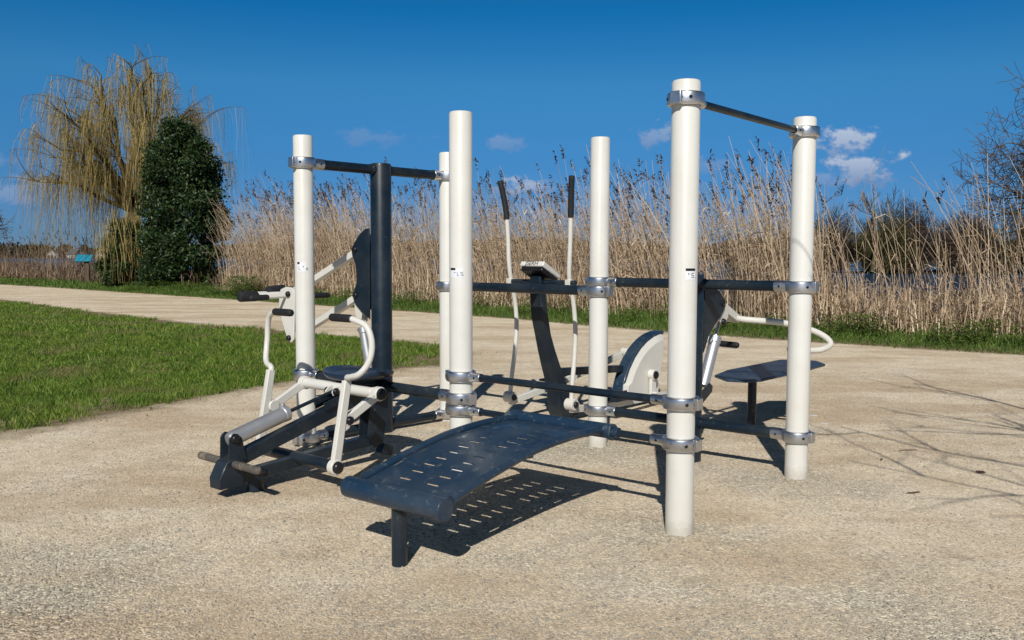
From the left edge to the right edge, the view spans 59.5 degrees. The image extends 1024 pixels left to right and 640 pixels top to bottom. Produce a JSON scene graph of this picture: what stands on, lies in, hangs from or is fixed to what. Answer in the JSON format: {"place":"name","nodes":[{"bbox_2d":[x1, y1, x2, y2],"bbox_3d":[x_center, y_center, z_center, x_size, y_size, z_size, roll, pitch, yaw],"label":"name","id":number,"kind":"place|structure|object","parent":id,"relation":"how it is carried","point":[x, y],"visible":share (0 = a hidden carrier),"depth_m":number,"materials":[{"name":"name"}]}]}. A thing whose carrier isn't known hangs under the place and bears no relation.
{"place":"outdoors","nodes":[
{"label":"outdoors","id":0,"kind":"place"},
{"bbox_2d":[0,300,496,436],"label":"grass","id":1,"kind":"structure","parent":0,"point":[232,351],"depth_m":10.58,"materials":[{"name":"green plant"}]},
{"bbox_2d":[0,251,1023,639],"bbox_3d":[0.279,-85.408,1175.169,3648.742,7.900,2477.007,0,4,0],"label":"ground","id":2,"kind":"structure","parent":0,"point":[492,345],"depth_m":4.34,"materials":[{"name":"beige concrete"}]},
{"bbox_2d":[0,210,14,250],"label":"bare tree","id":3,"kind":"object","parent":2,"relation":"on","point":[1,225],"visible":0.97,"depth_m":58.37,"materials":[{"name":"brown plant"}]},
{"bbox_2d":[47,250,59,257],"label":"house","id":4,"kind":"structure","parent":2,"relation":"on","point":[53,254],"depth_m":458.56,"materials":[{"name":"stone"}]},
{"bbox_2d":[67,247,85,257],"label":"house","id":5,"kind":"structure","parent":2,"relation":"on","point":[79,253],"depth_m":452.04,"materials":[{"name":"stone"}]},
{"bbox_2d":[75,255,92,282],"bbox_3d":[-17.443,-2.016,36.538,0.620,1.296,0.355,0,4,-9],"label":"information board","id":6,"kind":"object","parent":2,"relation":"on","point":[86,259],"visible":0.77,"depth_m":36.49,"materials":[{"name":"blue paint"}]},
{"bbox_2d":[88,198,151,286],"bbox_3d":[-14.367,-2.827,33.473,2.554,3.510,2.298,0,4,0],"label":"dark shrub","id":7,"kind":"object","parent":2,"relation":"on","point":[114,265],"visible":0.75,"depth_m":32.93,"materials":[{"name":"green plant"}]},
{"bbox_2d":[0,44,257,264],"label":"willow tree","id":8,"kind":"object","parent":2,"relation":"on","point":[93,173],"visible":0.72,"depth_m":35.55,"materials":[{"name":"yellow plant"}]},
{"bbox_2d":[0,218,261,286],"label":"reed bed","id":9,"kind":"object","parent":2,"relation":"on","point":[36,270],"visible":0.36,"depth_m":42.02,"materials":[{"name":"beige plant"}]},
{"bbox_2d":[129,112,236,287],"bbox_3d":[-11.994,-4.315,32.811,4.096,6.596,3.891,0,4,0],"label":"evergreen tree","id":10,"kind":"object","parent":2,"relation":"on","point":[178,180],"visible":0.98,"depth_m":31.95,"materials":[{"name":"green plant"}]},
{"bbox_2d":[198,308,393,492],"bbox_3d":[-1.185,0.449,4.953,0.997,0.989,1.052,0,4,0],"label":"rowing machine","id":11,"kind":"object","parent":2,"relation":"on","point":[361,391],"visible":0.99,"depth_m":4.88,"materials":[{"name":"blue paint"}]},
{"bbox_2d":[237,163,395,432],"bbox_3d":[-1.455,-0.106,6.756,1.566,2.036,0.740,4,5,40],"label":"lever lift machine","id":12,"kind":"object","parent":2,"relation":"on","point":[369,254],"visible":0.76,"depth_m":6.27,"materials":[{"name":"blue paint"}]},
{"bbox_2d":[340,409,620,567],"bbox_3d":[-0.119,0.786,4.045,0.690,0.553,1.210,4,5,39],"label":"sit up bench","id":13,"kind":"object","parent":2,"relation":"on","point":[383,484],"visible":1,"depth_m":3.85,"materials":[{"name":"blue paint"}]},
{"bbox_2d":[0,237,1003,257],"bbox_3d":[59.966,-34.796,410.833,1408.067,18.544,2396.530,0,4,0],"label":"wood","id":14,"kind":"object","parent":2,"relation":"on","point":[34,251],"visible":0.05,"depth_m":507.94,"materials":[{"name":"brown plant"}]},
{"bbox_2d":[0,275,1023,354],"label":"grass","id":15,"kind":"structure","parent":2,"relation":"on","point":[659,320],"depth_m":16.33,"materials":[{"name":"green plant"}]},
{"bbox_2d":[192,135,870,327],"bbox_3d":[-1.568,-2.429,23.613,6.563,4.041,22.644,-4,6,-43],"label":"reed bed","id":16,"kind":"object","parent":2,"relation":"on","point":[770,225],"visible":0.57,"depth_m":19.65,"materials":[{"name":"beige plant"}]},
{"bbox_2d":[288,78,820,536],"bbox_3d":[0.113,-0.069,5.396,2.986,2.167,1.529,4,5,40],"label":"fitness frame","id":17,"kind":"object","parent":2,"relation":"on","point":[680,402],"visible":0.98,"depth_m":4.93,"materials":[{"name":"beige paint"}]},
{"bbox_2d":[497,175,665,417],"bbox_3d":[0.643,-0.160,7.039,0.717,1.799,1.840,4,5,40],"label":"elliptical trainer","id":18,"kind":"object","parent":2,"relation":"on","point":[637,369],"visible":0.9,"depth_m":6.67,"materials":[{"name":"blue paint"}]},
{"bbox_2d":[720,236,766,272],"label":"scrub bush","id":19,"kind":"object","parent":2,"relation":"on","point":[742,261],"visible":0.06,"depth_m":98.57,"materials":[{"name":"brown plant"}]},
{"bbox_2d":[694,274,833,462],"bbox_3d":[1.413,0.340,5.856,0.957,1.291,1.141,4,5,40],"label":"press machine","id":20,"kind":"object","parent":2,"relation":"on","point":[715,310],"visible":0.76,"depth_m":5.58,"materials":[{"name":"blue paint"}]},
{"bbox_2d":[715,360,824,424],"bbox_3d":[1.907,0.621,6.631,0.415,0.524,1.459,4,5,40],"label":"flat bench","id":21,"kind":"object","parent":2,"relation":"on","point":[751,375],"visible":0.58,"depth_m":6.39,"materials":[{"name":"blue paint"}]},
{"bbox_2d":[756,221,834,267],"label":"scrub bush","id":22,"kind":"object","parent":2,"relation":"on","point":[828,245],"visible":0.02,"depth_m":95.15,"materials":[{"name":"brown plant"}]},
{"bbox_2d":[783,201,873,272],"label":"scrub bush","id":23,"kind":"object","parent":2,"relation":"on","point":[845,251],"visible":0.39,"depth_m":96.65,"materials":[{"name":"brown plant"}]},
{"bbox_2d":[849,182,912,271],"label":"bare tree","id":24,"kind":"object","parent":2,"relation":"on","point":[879,222],"visible":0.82,"depth_m":92.99,"materials":[{"name":"brown plant"}]},
{"bbox_2d":[844,208,923,272],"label":"scrub bush","id":25,"kind":"object","parent":2,"relation":"on","point":[866,251],"visible":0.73,"depth_m":95.13,"materials":[{"name":"brown plant"}]},
{"bbox_2d":[757,142,1023,339],"bbox_3d":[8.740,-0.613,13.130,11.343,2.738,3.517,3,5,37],"label":"reed bed","id":26,"kind":"object","parent":2,"relation":"on","point":[839,306],"visible":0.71,"depth_m":14.12,"materials":[{"name":"beige plant"}]},
{"bbox_2d":[856,190,949,272],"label":"scrub bush","id":27,"kind":"object","parent":2,"relation":"on","point":[914,223],"visible":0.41,"depth_m":97.48,"materials":[{"name":"brown plant"}]},
{"bbox_2d":[922,208,1006,273],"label":"scrub bush","id":28,"kind":"object","parent":2,"relation":"on","point":[951,247],"visible":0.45,"depth_m":95.99,"materials":[{"name":"brown plant"}]},
{"bbox_2d":[917,62,1023,287],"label":"bare tree","id":29,"kind":"object","parent":2,"relation":"on","point":[1007,185],"visible":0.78,"depth_m":20.44,"materials":[{"name":"brown plant"}]},
{"bbox_2d":[966,219,1023,272],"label":"scrub bush","id":30,"kind":"object","parent":2,"relation":"on","point":[1003,260],"visible":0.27,"depth_m":97.47,"materials":[{"name":"brown plant"}]},
{"bbox_2d":[1002,233,1023,271],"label":"scrub bush","id":31,"kind":"object","parent":2,"relation":"on","point":[1018,251],"visible":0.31,"depth_m":97.29,"materials":[{"name":"brown plant"}]},
{"bbox_2d":[1006,177,1023,253],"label":"tree","id":32,"kind":"object","parent":2,"relation":"on","point":[1022,232],"visible":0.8,"depth_m":17.80,"materials":[{"name":"brown plant"}]},
{"bbox_2d":[0,0,1023,249],"label":"sky","id":33,"kind":"structure","parent":0,"point":[370,81],"materials":[{"name":"blue"}]},
{"bbox_2d":[1,258,1023,317],"bbox_3d":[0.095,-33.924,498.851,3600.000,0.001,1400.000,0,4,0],"label":"water","id":34,"kind":"structure","parent":0,"point":[871,278],"depth_m":76.27,"materials":[{"name":"blue liquid"}]}
]}

